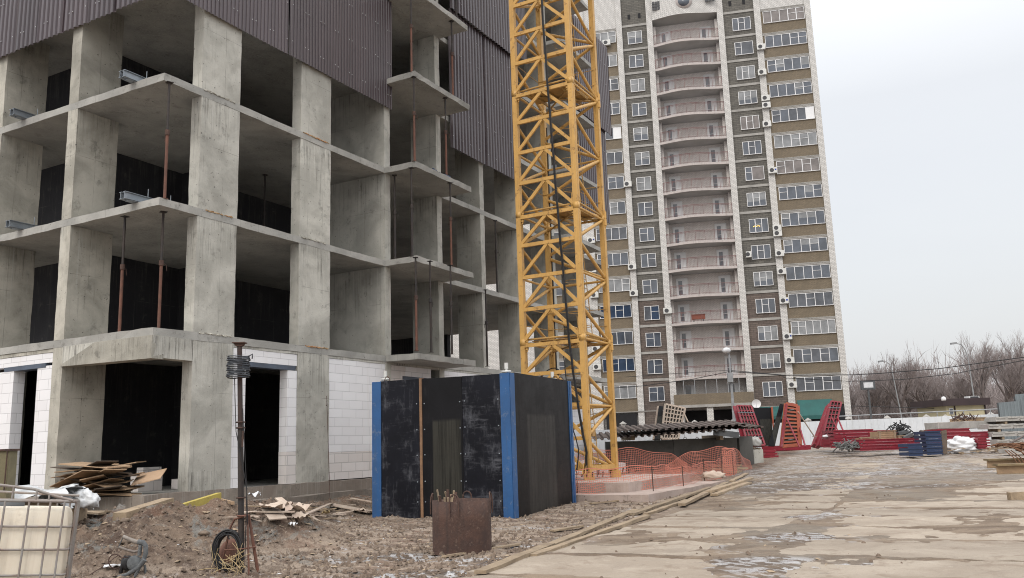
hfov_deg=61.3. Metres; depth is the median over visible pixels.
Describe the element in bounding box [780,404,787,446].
steel rail
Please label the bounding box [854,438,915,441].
formwork shutter
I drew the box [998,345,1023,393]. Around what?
bare tree
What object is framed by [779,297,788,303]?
air conditioner
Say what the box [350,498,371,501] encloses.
scrap lath
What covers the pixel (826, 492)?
road slab
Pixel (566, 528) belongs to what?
timber plank
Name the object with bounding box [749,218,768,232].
window
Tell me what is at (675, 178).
loggia door
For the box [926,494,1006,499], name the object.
road slab
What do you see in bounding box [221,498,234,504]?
scrap batten
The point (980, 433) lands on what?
formwork shutter
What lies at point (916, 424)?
hoarding fence
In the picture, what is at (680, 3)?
round window
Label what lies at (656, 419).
plywood facing
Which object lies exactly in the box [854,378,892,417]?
bare tree
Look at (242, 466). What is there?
lamp wire
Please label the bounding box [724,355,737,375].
loggia door
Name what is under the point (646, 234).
window
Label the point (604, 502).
timber plank
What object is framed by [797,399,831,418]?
awning
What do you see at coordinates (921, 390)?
bare tree
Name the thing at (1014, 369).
bare tree
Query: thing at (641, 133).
window
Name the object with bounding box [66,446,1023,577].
ground
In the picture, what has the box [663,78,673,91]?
loggia door
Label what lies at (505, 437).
formwork box
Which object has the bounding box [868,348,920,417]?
bare tree
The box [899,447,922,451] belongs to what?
formwork shutter
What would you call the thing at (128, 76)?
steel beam
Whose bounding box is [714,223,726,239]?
loggia door
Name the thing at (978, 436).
formwork shutter
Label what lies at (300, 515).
litter scrap
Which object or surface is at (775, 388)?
window
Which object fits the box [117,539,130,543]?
mud clod
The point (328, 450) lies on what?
rebar stake
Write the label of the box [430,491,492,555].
metal box
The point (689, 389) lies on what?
loggia door
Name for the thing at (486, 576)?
road slab
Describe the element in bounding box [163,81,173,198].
steel prop
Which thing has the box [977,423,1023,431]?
precast stair
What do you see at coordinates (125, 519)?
mud clod
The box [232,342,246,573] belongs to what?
steel pole
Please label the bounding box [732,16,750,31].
window
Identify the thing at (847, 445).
scrap heap
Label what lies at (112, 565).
paper scrap
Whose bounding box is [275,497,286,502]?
scrap
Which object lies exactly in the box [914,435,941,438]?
formwork shutter
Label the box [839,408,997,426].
boundary rail
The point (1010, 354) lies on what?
bare tree
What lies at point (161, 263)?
steel prop
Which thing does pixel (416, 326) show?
steel prop
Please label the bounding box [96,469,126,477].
plywood board
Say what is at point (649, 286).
window
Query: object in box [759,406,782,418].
awning
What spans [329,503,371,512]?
scrap board
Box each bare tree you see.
[848,375,857,400]
[849,364,890,418]
[849,384,866,419]
[853,372,889,426]
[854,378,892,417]
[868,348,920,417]
[868,370,899,415]
[898,375,918,415]
[899,356,943,401]
[911,360,935,398]
[925,377,952,399]
[929,365,970,398]
[946,368,979,398]
[948,332,1003,413]
[961,371,994,395]
[981,348,1023,401]
[987,332,1023,401]
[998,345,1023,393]
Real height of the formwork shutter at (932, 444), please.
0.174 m
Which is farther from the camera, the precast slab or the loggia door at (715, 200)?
the loggia door at (715, 200)
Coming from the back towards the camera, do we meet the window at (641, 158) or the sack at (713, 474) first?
the window at (641, 158)
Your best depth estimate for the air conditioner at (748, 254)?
85.27 m
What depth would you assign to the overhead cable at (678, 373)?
67.82 m
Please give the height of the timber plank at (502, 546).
0.040 m
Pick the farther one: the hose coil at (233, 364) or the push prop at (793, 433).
the push prop at (793, 433)
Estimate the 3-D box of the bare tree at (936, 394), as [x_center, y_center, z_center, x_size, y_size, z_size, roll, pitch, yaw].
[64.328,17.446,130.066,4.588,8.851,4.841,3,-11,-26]
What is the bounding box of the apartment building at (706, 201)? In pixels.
[450,0,851,431]
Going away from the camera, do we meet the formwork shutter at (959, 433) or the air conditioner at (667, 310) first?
the formwork shutter at (959, 433)
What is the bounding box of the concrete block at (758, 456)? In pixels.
[753,449,763,463]
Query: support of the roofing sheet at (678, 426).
on the roofing sheet at (622, 435)
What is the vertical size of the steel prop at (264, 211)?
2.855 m
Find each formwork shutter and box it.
[733,406,743,435]
[736,405,765,446]
[762,445,810,450]
[811,404,828,447]
[815,406,828,448]
[820,400,841,446]
[822,429,873,432]
[822,432,869,436]
[822,442,838,444]
[823,436,869,439]
[823,439,851,441]
[823,445,836,447]
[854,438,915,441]
[854,444,897,447]
[854,447,907,450]
[858,441,914,444]
[898,443,921,447]
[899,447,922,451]
[899,452,922,455]
[913,431,940,434]
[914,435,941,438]
[914,439,941,442]
[916,447,942,450]
[921,443,942,446]
[922,451,942,454]
[925,428,969,431]
[940,431,970,434]
[947,435,970,438]
[970,431,988,434]
[970,435,988,437]
[972,438,989,440]
[975,440,989,442]
[976,446,989,448]
[977,443,990,445]
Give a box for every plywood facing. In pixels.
[652,406,658,439]
[654,406,662,439]
[753,408,772,445]
[768,404,783,446]
[941,430,947,454]
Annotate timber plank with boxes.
[87,511,106,514]
[441,543,520,557]
[474,543,554,573]
[530,514,650,555]
[549,509,637,545]
[550,525,583,531]
[589,500,618,503]
[628,487,711,514]
[643,499,685,514]
[678,482,728,505]
[706,477,753,492]
[710,482,751,495]
[729,473,748,481]
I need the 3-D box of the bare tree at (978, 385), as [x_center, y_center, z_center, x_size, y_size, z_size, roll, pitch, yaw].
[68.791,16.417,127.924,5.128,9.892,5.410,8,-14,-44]
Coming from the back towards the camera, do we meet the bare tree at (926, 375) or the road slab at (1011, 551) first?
the bare tree at (926, 375)
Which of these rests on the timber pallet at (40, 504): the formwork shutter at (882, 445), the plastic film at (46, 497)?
the plastic film at (46, 497)
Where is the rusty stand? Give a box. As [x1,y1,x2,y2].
[219,514,259,574]
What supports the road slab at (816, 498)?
on the ground
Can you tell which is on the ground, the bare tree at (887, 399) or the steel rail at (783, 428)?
the bare tree at (887, 399)
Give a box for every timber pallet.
[25,502,62,505]
[72,507,87,522]
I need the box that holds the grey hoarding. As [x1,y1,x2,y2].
[997,394,1023,438]
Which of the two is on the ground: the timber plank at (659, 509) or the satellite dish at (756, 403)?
the timber plank at (659, 509)
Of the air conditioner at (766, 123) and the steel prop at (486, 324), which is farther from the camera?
the air conditioner at (766, 123)
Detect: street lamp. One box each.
[722,347,735,420]
[878,360,901,417]
[950,342,973,395]
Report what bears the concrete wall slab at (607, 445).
on the ground
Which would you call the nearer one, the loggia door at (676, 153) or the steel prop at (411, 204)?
the steel prop at (411, 204)
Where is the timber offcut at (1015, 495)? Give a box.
[1006,492,1023,499]
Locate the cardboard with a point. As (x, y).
(276, 516)
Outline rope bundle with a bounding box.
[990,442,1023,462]
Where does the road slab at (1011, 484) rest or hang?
on the ground
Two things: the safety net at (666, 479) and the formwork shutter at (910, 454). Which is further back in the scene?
the formwork shutter at (910, 454)
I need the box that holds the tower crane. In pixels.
[509,0,635,480]
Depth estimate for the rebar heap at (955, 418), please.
49.10 m
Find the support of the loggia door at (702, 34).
in the apartment building at (706, 201)
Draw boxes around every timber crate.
[854,437,875,439]
[870,430,896,438]
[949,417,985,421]
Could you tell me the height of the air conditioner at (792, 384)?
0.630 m
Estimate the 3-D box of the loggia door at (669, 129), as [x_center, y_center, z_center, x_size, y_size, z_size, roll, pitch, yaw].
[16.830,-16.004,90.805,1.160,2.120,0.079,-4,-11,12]
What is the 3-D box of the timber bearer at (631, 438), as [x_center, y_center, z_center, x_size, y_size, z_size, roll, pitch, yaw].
[5.132,6.594,38.259,0.140,0.220,3.700,-2,-10,0]
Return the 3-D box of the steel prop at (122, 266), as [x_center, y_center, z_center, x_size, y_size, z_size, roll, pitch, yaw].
[-9.162,-0.340,20.342,0.150,2.815,0.214,-6,-11,20]
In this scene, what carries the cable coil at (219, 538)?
on the ground
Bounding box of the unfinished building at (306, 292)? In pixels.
[0,0,611,510]
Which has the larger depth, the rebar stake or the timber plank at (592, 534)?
the rebar stake
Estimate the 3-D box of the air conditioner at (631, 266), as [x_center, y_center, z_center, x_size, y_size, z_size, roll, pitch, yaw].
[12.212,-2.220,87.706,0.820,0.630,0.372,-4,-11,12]
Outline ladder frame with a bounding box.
[779,402,801,447]
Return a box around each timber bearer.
[621,435,634,440]
[702,435,723,439]
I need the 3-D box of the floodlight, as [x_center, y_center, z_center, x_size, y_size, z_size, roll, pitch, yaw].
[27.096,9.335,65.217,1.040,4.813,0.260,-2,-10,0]
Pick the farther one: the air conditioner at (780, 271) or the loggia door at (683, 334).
the loggia door at (683, 334)
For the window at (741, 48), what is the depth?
89.42 m
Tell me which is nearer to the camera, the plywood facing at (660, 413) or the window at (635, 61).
the plywood facing at (660, 413)
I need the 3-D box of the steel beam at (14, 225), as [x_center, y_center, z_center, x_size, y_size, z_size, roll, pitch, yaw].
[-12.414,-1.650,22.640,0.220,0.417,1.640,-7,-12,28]
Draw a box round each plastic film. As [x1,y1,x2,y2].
[14,484,85,498]
[38,491,93,508]
[73,488,100,508]
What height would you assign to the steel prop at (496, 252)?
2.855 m
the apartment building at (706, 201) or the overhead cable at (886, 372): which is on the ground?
the apartment building at (706, 201)
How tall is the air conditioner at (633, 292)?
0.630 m
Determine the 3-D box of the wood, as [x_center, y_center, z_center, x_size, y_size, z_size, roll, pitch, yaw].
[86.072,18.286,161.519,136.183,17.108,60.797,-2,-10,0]
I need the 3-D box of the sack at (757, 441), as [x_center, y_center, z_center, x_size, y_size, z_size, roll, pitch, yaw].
[11.549,7.196,40.852,0.549,0.485,0.439,-2,-10,0]
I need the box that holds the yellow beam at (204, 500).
[183,493,220,506]
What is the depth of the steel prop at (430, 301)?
26.25 m
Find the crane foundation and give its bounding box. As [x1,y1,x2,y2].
[575,474,725,502]
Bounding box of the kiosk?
[910,396,990,419]
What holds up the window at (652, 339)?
in the apartment building at (706, 201)
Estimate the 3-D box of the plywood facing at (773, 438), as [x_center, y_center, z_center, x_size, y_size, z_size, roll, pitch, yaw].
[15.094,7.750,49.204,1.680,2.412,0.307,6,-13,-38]
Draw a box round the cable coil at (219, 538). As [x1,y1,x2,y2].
[211,529,243,570]
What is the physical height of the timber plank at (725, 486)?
0.072 m
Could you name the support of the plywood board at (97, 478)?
on the plywood board at (106, 485)
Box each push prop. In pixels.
[786,418,801,447]
[798,411,815,436]
[799,427,807,446]
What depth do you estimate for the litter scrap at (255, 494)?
14.79 m
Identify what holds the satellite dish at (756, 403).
attached to the apartment building at (706, 201)
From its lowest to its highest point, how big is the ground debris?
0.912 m
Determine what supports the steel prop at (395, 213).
on the unfinished building at (306, 292)
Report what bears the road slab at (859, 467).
on the ground
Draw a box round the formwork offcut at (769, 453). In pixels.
[763,450,778,457]
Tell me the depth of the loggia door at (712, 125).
89.99 m
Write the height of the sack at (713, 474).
0.246 m
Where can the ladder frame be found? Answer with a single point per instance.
(794, 419)
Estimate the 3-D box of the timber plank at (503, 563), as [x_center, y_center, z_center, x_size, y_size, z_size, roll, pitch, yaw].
[0.101,3.670,11.825,0.171,0.064,2.972,-5,-11,18]
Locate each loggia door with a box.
[659,31,670,42]
[661,55,672,66]
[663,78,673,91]
[664,102,675,115]
[666,127,677,140]
[667,151,678,165]
[669,176,680,191]
[671,201,682,216]
[672,226,684,243]
[674,252,686,269]
[676,278,688,295]
[678,304,689,322]
[679,331,691,349]
[681,357,693,377]
[684,385,695,393]
[699,26,710,37]
[701,50,712,61]
[703,74,714,86]
[705,98,716,111]
[707,122,718,136]
[709,147,720,161]
[711,172,722,187]
[712,197,724,213]
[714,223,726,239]
[716,249,728,265]
[718,275,730,292]
[720,301,733,319]
[722,328,735,347]
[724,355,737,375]
[728,383,738,391]
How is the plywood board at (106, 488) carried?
on the plywood board
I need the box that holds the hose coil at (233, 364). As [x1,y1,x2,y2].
[226,354,252,378]
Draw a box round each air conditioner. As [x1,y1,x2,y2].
[587,237,594,242]
[590,292,598,297]
[592,346,599,351]
[593,364,600,370]
[602,39,610,45]
[623,181,631,187]
[628,264,635,270]
[630,290,637,296]
[663,307,671,313]
[746,251,751,257]
[757,43,764,50]
[758,69,766,76]
[761,95,769,101]
[762,102,770,108]
[762,120,770,127]
[768,167,776,173]
[772,225,781,230]
[773,230,781,236]
[775,250,783,256]
[777,268,785,274]
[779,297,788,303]
[783,333,791,339]
[785,357,794,362]
[788,381,796,387]
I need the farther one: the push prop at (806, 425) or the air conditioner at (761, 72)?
the air conditioner at (761, 72)
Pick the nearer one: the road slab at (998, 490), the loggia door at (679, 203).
the road slab at (998, 490)
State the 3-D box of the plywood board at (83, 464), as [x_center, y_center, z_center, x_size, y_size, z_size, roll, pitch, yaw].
[-9.251,3.894,19.091,1.931,0.028,0.534,-5,-7,34]
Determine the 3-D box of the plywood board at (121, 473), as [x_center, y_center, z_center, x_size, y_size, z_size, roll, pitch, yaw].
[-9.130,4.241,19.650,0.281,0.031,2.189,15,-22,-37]
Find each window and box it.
[627,30,641,44]
[629,54,643,67]
[630,78,644,92]
[632,102,646,116]
[633,127,647,140]
[635,151,649,165]
[636,176,651,190]
[638,202,652,215]
[639,227,654,241]
[641,253,655,267]
[642,279,657,293]
[644,306,659,319]
[645,332,660,346]
[647,359,662,373]
[649,386,664,401]
[675,0,691,7]
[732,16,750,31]
[734,41,753,55]
[736,65,754,79]
[738,90,757,104]
[740,115,759,129]
[742,140,761,155]
[745,166,764,180]
[746,192,766,206]
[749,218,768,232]
[751,244,770,259]
[753,271,773,286]
[755,298,775,313]
[758,325,777,340]
[760,353,780,368]
[762,381,782,396]
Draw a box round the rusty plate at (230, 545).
[219,539,236,562]
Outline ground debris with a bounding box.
[65,485,906,577]
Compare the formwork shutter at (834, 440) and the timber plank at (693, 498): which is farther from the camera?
the formwork shutter at (834, 440)
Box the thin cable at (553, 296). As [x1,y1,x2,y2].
[546,128,578,471]
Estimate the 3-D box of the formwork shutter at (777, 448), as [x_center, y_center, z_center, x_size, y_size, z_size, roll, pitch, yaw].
[16.915,10.077,54.711,2.887,0.312,3.761,-2,-10,0]
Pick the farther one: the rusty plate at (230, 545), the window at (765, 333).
the window at (765, 333)
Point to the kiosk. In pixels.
(970, 402)
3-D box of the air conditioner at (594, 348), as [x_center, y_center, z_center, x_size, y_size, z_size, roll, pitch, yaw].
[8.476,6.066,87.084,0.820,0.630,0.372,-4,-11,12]
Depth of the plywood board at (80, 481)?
19.45 m
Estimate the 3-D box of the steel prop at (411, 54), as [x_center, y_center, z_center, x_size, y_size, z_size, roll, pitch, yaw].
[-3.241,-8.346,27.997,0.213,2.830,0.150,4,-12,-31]
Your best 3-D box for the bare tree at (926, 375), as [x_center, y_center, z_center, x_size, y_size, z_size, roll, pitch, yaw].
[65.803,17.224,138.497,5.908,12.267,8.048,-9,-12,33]
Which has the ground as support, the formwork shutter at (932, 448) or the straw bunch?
the straw bunch
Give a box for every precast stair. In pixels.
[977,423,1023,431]
[984,416,1023,423]
[988,431,1023,439]
[990,439,1023,447]
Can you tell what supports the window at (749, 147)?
in the apartment building at (706, 201)
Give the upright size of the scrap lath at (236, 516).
0.025 m
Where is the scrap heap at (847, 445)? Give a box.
[832,438,864,451]
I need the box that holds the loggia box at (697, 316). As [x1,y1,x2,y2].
[692,314,704,320]
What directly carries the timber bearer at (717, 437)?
on the concrete wall slab at (682, 446)
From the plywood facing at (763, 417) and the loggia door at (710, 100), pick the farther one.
the loggia door at (710, 100)
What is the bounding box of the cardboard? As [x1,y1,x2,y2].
[261,508,286,520]
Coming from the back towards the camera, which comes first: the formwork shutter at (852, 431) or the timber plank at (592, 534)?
the formwork shutter at (852, 431)
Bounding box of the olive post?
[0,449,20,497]
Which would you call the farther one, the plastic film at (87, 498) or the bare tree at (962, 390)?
the bare tree at (962, 390)
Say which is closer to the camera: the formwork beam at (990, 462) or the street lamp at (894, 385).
the formwork beam at (990, 462)
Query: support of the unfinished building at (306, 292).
on the ground
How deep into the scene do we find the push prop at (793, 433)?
47.80 m
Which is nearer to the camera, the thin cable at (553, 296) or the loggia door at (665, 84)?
the thin cable at (553, 296)
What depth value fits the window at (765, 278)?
85.07 m
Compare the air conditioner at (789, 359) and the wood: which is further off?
the wood
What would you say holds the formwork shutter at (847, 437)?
on the formwork shutter
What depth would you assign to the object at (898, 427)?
43.06 m
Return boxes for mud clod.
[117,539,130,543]
[120,518,129,522]
[198,530,209,534]
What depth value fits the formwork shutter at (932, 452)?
39.66 m
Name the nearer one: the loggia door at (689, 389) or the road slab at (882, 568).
the road slab at (882, 568)
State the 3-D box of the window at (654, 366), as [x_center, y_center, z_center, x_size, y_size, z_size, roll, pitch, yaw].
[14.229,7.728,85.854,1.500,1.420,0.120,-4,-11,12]
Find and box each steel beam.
[5,217,37,230]
[9,108,37,119]
[118,69,146,82]
[119,189,170,202]
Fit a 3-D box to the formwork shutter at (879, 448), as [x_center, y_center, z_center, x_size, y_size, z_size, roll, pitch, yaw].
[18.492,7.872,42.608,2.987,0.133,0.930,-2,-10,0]
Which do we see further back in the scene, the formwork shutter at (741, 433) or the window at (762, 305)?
the window at (762, 305)
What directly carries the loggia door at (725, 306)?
in the apartment building at (706, 201)
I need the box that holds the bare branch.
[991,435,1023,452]
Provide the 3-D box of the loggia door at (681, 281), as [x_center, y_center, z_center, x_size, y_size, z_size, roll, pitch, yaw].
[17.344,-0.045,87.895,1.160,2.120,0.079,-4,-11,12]
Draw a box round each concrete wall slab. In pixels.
[605,437,698,460]
[617,439,674,470]
[672,437,738,468]
[737,434,753,464]
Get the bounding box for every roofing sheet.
[592,427,725,440]
[616,420,745,432]
[681,423,763,430]
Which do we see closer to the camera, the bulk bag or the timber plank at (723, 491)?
the timber plank at (723, 491)
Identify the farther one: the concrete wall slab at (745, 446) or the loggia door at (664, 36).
the loggia door at (664, 36)
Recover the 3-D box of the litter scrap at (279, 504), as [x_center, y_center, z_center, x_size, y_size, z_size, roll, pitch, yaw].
[-3.951,3.584,14.290,0.404,0.128,0.316,-2,-10,0]
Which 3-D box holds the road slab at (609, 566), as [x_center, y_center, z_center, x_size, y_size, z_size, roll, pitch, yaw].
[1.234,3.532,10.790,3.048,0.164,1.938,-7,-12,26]
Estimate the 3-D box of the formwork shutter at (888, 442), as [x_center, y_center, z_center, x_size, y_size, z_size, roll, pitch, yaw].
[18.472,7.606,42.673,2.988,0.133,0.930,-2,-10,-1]
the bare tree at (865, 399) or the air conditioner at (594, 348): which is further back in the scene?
the bare tree at (865, 399)
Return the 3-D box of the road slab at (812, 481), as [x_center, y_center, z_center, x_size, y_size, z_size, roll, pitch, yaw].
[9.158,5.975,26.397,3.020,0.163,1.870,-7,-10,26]
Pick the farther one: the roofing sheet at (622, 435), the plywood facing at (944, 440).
the plywood facing at (944, 440)
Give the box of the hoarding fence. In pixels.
[592,414,998,452]
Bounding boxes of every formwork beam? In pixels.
[983,458,1023,467]
[992,463,1023,473]
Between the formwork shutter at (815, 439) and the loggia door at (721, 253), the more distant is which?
the loggia door at (721, 253)
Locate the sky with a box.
[810,0,1023,390]
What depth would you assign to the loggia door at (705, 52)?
91.44 m
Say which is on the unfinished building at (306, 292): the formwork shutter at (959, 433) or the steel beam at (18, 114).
the steel beam at (18, 114)
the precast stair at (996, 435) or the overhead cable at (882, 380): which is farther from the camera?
the overhead cable at (882, 380)
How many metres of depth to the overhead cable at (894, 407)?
79.12 m
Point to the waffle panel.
(673, 414)
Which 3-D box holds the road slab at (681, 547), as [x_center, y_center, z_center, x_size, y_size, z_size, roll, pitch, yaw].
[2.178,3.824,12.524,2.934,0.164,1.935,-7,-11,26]
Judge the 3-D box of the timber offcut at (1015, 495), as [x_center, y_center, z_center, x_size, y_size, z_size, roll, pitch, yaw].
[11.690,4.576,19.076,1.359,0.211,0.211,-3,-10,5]
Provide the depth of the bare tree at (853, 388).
137.00 m
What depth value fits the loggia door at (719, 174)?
89.01 m
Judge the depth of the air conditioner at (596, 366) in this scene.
86.58 m
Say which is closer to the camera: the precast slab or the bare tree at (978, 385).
the precast slab
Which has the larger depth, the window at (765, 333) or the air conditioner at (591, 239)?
the air conditioner at (591, 239)
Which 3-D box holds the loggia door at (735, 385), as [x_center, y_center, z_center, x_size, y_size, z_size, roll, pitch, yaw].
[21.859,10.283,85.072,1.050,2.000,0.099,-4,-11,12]
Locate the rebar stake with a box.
[326,396,330,507]
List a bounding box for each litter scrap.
[248,491,260,496]
[259,501,285,508]
[285,502,312,511]
[291,511,310,520]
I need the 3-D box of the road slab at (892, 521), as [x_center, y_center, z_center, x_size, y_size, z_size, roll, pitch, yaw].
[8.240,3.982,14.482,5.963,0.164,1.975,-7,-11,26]
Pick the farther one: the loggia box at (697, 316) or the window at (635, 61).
the window at (635, 61)
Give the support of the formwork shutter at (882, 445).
on the formwork shutter at (879, 448)
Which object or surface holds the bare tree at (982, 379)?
on the ground
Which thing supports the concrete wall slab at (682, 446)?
on the ground
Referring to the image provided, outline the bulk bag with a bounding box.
[947,436,981,453]
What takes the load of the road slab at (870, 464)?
on the ground
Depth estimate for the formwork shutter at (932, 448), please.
39.70 m
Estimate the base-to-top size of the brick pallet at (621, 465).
0.488 m
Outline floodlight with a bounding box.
[860,381,875,418]
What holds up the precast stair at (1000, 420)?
on the precast stair at (994, 427)
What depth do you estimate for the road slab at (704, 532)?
14.61 m
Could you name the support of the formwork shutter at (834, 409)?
on the ground
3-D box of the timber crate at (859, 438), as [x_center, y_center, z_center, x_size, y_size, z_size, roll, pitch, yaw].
[17.503,7.440,42.856,0.869,0.183,0.840,-1,-10,-2]
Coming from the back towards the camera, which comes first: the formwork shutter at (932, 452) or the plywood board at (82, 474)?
the formwork shutter at (932, 452)
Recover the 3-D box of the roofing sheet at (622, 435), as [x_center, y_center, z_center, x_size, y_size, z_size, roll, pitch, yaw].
[6.231,6.203,37.450,5.493,0.095,3.200,-4,-5,2]
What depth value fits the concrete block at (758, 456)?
39.47 m
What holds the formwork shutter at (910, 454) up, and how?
on the ground
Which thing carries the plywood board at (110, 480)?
on the plywood board
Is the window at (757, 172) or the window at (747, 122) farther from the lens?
the window at (747, 122)
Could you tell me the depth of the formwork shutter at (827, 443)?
44.98 m
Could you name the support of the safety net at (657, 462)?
on the ground
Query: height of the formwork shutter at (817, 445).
2.618 m
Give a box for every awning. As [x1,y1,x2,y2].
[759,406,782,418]
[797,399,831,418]
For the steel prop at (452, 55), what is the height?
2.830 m
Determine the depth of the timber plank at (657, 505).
20.76 m
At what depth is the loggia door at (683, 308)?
87.41 m
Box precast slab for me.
[924,421,1023,429]
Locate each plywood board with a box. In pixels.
[49,470,104,486]
[50,466,139,475]
[51,461,145,477]
[54,465,131,472]
[54,477,110,483]
[58,462,129,468]
[65,466,131,485]
[74,461,118,471]
[79,474,109,483]
[79,484,144,489]
[81,479,133,485]
[84,478,123,488]
[88,480,126,486]
[89,487,136,491]
[92,491,141,495]
[93,485,122,491]
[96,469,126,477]
[98,490,132,495]
[105,491,130,493]
[109,472,131,477]
[131,468,166,485]
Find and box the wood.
[847,341,1013,419]
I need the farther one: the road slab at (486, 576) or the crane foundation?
the crane foundation
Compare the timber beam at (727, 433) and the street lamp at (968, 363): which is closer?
the timber beam at (727, 433)
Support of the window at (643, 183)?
in the apartment building at (706, 201)
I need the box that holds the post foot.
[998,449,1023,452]
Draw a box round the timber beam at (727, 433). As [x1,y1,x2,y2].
[713,429,738,437]
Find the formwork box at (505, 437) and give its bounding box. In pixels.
[372,363,575,518]
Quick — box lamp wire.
[234,377,247,554]
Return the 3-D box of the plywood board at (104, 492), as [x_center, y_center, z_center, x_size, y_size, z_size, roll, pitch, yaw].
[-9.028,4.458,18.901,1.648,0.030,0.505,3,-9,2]
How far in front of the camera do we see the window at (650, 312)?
86.85 m
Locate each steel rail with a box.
[771,407,773,426]
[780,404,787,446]
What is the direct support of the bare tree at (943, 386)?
on the ground
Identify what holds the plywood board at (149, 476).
on the plywood board at (124, 488)
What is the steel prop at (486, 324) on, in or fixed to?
on the unfinished building at (306, 292)
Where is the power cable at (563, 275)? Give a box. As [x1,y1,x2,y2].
[541,0,587,470]
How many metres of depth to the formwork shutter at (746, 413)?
49.07 m
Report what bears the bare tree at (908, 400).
on the ground
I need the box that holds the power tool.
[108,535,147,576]
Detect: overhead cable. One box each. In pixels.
[617,371,729,387]
[629,370,727,376]
[731,357,1023,375]
[731,360,1023,381]
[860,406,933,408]
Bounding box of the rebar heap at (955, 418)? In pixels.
[951,412,977,421]
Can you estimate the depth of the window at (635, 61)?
91.70 m
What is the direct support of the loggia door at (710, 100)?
in the apartment building at (706, 201)
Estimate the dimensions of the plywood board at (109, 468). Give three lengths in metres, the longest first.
1.987 x 0.524 x 0.028 m
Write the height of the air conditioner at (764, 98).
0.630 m
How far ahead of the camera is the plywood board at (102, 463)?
18.82 m
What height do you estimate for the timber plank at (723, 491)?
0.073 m
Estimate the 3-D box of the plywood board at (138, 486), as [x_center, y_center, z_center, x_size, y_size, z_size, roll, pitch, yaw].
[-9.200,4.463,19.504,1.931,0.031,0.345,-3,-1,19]
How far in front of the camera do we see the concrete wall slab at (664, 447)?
36.81 m
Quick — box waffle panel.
[660,403,685,439]
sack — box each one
[702,470,725,477]
[752,436,761,445]
[896,430,918,437]
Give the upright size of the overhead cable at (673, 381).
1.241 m
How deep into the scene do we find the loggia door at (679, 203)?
89.38 m
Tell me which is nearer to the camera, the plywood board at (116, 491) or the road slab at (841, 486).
the plywood board at (116, 491)
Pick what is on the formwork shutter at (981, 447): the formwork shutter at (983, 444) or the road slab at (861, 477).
the formwork shutter at (983, 444)
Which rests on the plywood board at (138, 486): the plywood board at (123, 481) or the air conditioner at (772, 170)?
the plywood board at (123, 481)
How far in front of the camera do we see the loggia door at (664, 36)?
92.80 m
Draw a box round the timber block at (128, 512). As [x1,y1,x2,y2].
[113,498,173,520]
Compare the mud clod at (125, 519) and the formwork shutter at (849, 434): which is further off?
the formwork shutter at (849, 434)
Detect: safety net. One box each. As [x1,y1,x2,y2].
[575,447,689,474]
[575,449,734,493]
[665,446,751,473]
[722,448,736,475]
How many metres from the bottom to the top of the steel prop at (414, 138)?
2.825 m
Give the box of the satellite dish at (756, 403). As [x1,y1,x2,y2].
[752,399,760,407]
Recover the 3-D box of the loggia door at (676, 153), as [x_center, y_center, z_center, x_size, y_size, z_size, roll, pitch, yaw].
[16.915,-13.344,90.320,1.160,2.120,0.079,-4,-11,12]
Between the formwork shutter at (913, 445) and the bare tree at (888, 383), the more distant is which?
the bare tree at (888, 383)
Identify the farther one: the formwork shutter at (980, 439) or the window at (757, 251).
the window at (757, 251)
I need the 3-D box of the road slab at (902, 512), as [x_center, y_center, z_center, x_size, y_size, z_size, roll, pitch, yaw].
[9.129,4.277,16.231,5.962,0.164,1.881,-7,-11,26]
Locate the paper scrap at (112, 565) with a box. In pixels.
[103,564,120,566]
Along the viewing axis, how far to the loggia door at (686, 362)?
86.44 m
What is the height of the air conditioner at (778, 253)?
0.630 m
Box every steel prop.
[118,215,128,331]
[157,211,167,327]
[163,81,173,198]
[261,174,267,225]
[392,174,398,258]
[408,167,414,255]
[410,0,414,71]
[410,76,417,161]
[413,257,418,350]
[427,260,432,352]
[442,97,449,174]
[447,265,453,354]
[448,20,454,94]
[448,182,452,264]
[484,289,488,366]
[493,220,499,291]
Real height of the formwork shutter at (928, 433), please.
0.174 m
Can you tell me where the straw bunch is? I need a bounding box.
[197,542,249,575]
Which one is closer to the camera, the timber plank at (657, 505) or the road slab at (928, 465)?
the timber plank at (657, 505)
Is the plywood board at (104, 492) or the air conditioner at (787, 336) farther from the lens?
the air conditioner at (787, 336)
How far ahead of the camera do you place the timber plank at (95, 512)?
14.24 m
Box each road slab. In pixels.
[463,575,522,577]
[466,554,717,577]
[547,540,739,555]
[593,527,767,538]
[638,517,798,526]
[665,510,822,517]
[722,496,844,501]
[747,502,836,508]
[749,489,852,494]
[762,479,862,483]
[779,537,1023,561]
[784,559,1023,577]
[799,469,877,472]
[810,463,885,465]
[822,483,858,487]
[822,526,1023,540]
[828,475,870,478]
[832,515,1023,526]
[834,508,1023,516]
[838,501,1023,507]
[841,466,879,468]
[908,463,986,466]
[926,458,996,460]
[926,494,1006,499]
[928,461,986,463]
[955,487,1023,492]
[979,482,1023,486]
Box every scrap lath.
[222,515,259,517]
[244,511,294,512]
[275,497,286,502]
[306,503,332,513]
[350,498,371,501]
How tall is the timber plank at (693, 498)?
0.073 m
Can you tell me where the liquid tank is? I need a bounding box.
[0,484,80,577]
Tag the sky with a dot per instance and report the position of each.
(922, 101)
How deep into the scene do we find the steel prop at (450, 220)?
28.51 m

